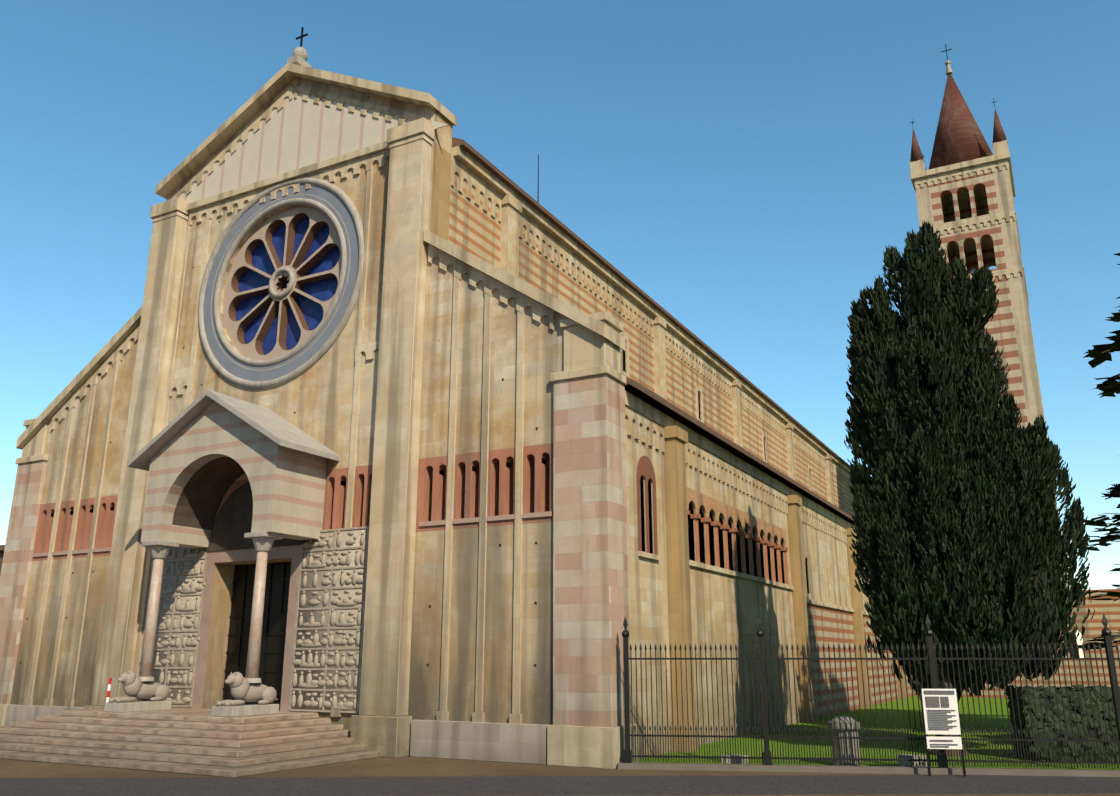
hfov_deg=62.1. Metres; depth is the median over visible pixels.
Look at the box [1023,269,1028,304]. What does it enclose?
tower frieze
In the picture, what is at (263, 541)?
column capitals and bases
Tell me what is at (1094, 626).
cloister wing wall
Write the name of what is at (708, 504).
aisle arcade outer order
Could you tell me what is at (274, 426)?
porch roof
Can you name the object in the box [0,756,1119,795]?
piazza ground
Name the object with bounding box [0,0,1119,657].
sky
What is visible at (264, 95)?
pediment cornice
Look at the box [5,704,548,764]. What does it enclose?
facade plinth
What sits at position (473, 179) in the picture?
nave clerestory frieze
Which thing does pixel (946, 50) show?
tower crosses
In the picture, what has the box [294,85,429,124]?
arched corbel frieze
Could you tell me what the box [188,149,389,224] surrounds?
frieze
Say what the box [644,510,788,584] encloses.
aisle arcade colonnettes
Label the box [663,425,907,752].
aisle buttresses
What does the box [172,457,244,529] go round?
porch vault soffit
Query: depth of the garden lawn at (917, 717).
31.45 m
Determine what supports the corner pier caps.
on the piazza ground at (407, 766)
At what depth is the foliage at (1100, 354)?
31.62 m
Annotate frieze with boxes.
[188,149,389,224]
[450,156,501,221]
[519,212,653,337]
[625,405,664,452]
[665,327,731,396]
[685,440,787,513]
[740,388,786,437]
[792,430,825,466]
[800,504,846,542]
[831,461,852,486]
[915,162,1007,188]
[933,213,1015,234]
[970,269,1023,280]
[1008,162,1013,202]
[1015,214,1020,251]
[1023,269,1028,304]
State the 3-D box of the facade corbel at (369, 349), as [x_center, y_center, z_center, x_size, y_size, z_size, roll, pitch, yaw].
[-6.372,-1.575,31.241,1.250,0.600,0.090,-8,-18,27]
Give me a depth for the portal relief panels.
29.65 m
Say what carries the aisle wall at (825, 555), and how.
on the aisle wall at (827, 625)
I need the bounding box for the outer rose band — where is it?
[203,184,358,380]
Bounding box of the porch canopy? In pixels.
[141,401,326,548]
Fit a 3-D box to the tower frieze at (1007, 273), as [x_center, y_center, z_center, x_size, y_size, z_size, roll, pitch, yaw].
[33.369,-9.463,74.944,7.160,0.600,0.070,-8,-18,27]
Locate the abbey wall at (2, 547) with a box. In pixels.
[0,545,4,573]
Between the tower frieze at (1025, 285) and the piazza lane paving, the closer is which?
the piazza lane paving
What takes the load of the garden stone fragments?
on the garden lawn at (917, 717)
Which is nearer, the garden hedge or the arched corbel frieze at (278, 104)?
the garden hedge
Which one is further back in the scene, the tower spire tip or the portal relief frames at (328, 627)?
the tower spire tip
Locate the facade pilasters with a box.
[84,117,434,757]
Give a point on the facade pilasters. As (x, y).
(381, 722)
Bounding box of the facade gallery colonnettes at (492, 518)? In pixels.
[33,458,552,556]
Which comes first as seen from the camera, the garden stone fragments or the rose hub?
the garden stone fragments
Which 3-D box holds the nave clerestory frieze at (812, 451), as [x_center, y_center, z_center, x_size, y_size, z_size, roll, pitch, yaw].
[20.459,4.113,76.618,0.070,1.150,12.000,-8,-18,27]
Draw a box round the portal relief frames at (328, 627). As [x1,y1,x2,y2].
[136,526,368,712]
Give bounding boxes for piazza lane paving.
[0,775,1119,795]
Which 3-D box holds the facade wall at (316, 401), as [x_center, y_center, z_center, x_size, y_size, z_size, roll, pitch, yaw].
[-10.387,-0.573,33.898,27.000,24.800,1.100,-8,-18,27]
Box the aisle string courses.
[625,391,870,615]
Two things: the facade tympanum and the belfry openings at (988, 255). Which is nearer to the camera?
the facade tympanum
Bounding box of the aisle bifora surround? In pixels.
[636,456,657,554]
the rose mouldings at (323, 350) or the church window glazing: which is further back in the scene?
the church window glazing
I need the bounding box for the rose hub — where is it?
[269,267,294,298]
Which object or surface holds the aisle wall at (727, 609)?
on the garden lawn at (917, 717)
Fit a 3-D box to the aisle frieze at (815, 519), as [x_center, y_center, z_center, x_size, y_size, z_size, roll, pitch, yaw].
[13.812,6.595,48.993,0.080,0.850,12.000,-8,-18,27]
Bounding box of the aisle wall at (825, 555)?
[801,521,870,611]
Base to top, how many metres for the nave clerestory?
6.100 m
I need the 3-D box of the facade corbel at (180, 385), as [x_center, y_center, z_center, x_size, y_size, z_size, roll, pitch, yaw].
[-14.435,-0.411,35.407,1.250,0.600,0.090,-8,-18,27]
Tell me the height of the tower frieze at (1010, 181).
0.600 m
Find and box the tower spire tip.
[945,60,952,75]
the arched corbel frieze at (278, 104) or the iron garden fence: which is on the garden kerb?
the iron garden fence
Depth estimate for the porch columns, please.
28.67 m
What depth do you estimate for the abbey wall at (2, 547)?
53.01 m
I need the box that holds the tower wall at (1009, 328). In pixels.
[914,159,1077,657]
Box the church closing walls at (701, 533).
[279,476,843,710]
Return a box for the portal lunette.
[204,482,304,551]
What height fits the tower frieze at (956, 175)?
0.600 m
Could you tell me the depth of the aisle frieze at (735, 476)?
36.44 m
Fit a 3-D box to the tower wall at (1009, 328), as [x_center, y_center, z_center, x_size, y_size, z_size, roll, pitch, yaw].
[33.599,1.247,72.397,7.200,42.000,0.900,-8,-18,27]
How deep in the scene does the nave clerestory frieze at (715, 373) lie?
54.20 m
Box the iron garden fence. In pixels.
[622,613,1119,768]
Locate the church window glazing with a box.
[622,349,698,405]
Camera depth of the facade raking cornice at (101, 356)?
30.16 m
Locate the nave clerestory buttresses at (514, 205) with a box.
[452,146,850,504]
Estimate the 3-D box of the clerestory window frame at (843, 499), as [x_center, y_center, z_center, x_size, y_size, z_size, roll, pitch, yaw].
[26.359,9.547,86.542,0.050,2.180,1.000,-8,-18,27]
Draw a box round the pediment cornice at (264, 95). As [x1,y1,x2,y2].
[155,63,456,211]
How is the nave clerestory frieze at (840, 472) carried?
attached to the nave clerestory buttresses at (514, 205)
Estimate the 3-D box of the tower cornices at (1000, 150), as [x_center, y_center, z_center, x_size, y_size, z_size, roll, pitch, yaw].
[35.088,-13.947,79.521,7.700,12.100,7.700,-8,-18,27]
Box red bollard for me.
[103,678,111,709]
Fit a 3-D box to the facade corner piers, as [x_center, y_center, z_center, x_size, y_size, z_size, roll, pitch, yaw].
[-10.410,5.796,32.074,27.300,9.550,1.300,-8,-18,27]
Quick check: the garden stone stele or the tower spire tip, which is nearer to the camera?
the garden stone stele
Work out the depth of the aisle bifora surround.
28.44 m
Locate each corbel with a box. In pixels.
[50,324,139,430]
[168,377,193,396]
[354,341,378,361]
[428,244,554,330]
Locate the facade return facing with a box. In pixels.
[430,141,450,240]
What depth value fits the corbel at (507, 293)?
29.39 m
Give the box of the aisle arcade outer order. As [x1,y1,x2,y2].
[687,487,786,550]
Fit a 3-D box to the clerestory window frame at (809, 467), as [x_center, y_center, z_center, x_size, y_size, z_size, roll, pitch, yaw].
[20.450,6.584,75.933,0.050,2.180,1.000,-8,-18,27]
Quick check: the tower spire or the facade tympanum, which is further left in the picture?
the facade tympanum
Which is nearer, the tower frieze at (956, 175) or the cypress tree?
the cypress tree
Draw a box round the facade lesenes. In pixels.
[24,169,524,723]
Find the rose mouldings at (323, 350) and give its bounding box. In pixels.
[198,178,363,388]
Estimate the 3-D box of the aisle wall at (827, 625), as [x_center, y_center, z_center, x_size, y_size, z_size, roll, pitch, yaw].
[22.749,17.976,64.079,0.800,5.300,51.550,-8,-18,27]
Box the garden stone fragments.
[722,754,926,766]
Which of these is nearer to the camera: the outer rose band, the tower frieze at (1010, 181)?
the outer rose band
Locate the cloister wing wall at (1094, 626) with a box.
[962,589,1119,697]
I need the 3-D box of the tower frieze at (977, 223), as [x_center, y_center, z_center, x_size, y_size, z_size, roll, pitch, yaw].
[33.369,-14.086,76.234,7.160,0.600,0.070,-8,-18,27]
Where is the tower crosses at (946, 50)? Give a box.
[910,44,996,156]
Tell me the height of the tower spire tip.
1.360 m
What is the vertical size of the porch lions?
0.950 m
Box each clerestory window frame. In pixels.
[620,332,629,377]
[696,386,703,422]
[762,433,767,462]
[808,465,812,491]
[841,489,844,511]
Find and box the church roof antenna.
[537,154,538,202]
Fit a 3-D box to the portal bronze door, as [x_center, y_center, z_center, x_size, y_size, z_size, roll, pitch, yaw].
[-9.969,8.038,31.644,3.600,4.800,0.150,-8,-18,27]
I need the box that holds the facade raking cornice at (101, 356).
[16,229,624,449]
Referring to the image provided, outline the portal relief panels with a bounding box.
[137,529,366,710]
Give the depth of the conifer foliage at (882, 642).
36.04 m
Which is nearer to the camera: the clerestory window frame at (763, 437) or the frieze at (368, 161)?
the frieze at (368, 161)
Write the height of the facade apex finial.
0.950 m
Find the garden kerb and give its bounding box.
[618,762,1119,776]
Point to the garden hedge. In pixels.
(1066, 708)
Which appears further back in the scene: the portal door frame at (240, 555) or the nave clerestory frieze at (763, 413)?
the nave clerestory frieze at (763, 413)
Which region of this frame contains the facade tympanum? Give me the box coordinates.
[181,88,447,202]
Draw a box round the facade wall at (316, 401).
[10,77,566,729]
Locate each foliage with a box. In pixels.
[864,604,1007,702]
[1074,253,1119,650]
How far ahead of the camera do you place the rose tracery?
34.66 m
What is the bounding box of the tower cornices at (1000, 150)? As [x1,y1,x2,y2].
[910,140,1027,293]
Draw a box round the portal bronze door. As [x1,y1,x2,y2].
[222,562,290,708]
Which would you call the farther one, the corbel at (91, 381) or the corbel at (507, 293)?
the corbel at (91, 381)
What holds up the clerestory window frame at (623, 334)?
attached to the nave clerestory
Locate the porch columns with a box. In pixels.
[139,551,267,677]
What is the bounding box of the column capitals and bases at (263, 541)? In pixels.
[104,531,283,716]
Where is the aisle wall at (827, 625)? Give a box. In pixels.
[807,603,920,716]
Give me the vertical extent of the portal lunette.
2.400 m
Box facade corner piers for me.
[0,374,630,726]
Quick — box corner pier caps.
[0,311,637,768]
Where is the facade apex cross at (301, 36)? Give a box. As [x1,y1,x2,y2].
[296,27,307,46]
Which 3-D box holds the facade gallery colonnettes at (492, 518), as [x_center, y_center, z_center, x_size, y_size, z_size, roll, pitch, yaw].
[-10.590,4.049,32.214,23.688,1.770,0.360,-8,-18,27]
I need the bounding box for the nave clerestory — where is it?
[449,172,854,516]
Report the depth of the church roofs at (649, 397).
41.73 m
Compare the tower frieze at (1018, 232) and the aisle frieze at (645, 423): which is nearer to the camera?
the aisle frieze at (645, 423)
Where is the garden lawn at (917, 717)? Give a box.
[638,695,1119,769]
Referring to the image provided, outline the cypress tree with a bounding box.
[844,220,1094,756]
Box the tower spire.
[910,73,1007,169]
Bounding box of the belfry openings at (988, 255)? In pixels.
[942,197,995,275]
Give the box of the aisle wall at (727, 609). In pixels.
[625,417,799,758]
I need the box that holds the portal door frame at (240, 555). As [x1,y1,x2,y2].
[191,545,300,711]
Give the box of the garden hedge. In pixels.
[1004,684,1119,761]
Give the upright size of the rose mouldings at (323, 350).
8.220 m
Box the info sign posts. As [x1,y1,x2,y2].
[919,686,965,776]
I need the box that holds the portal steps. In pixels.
[0,707,380,777]
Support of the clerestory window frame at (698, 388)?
attached to the nave clerestory
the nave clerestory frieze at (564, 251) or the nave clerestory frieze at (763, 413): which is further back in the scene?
the nave clerestory frieze at (763, 413)
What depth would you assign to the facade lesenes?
29.98 m
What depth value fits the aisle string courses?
35.52 m
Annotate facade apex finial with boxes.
[287,47,310,66]
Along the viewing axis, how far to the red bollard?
30.05 m
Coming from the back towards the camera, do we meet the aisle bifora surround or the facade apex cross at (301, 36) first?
the facade apex cross at (301, 36)
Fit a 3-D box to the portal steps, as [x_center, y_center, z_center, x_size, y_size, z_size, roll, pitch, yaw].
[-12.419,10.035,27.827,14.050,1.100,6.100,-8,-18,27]
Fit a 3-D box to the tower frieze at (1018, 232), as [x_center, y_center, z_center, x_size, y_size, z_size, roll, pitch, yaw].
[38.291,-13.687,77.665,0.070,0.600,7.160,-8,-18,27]
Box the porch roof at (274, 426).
[127,389,339,470]
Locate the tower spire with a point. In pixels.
(959, 137)
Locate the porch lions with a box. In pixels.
[109,671,277,705]
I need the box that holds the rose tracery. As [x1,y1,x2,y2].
[223,206,340,359]
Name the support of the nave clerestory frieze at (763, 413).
attached to the nave clerestory
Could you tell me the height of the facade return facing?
3.500 m
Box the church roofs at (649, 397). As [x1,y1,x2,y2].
[452,137,857,560]
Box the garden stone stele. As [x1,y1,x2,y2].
[827,717,860,765]
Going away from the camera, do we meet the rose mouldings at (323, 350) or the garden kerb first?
the garden kerb

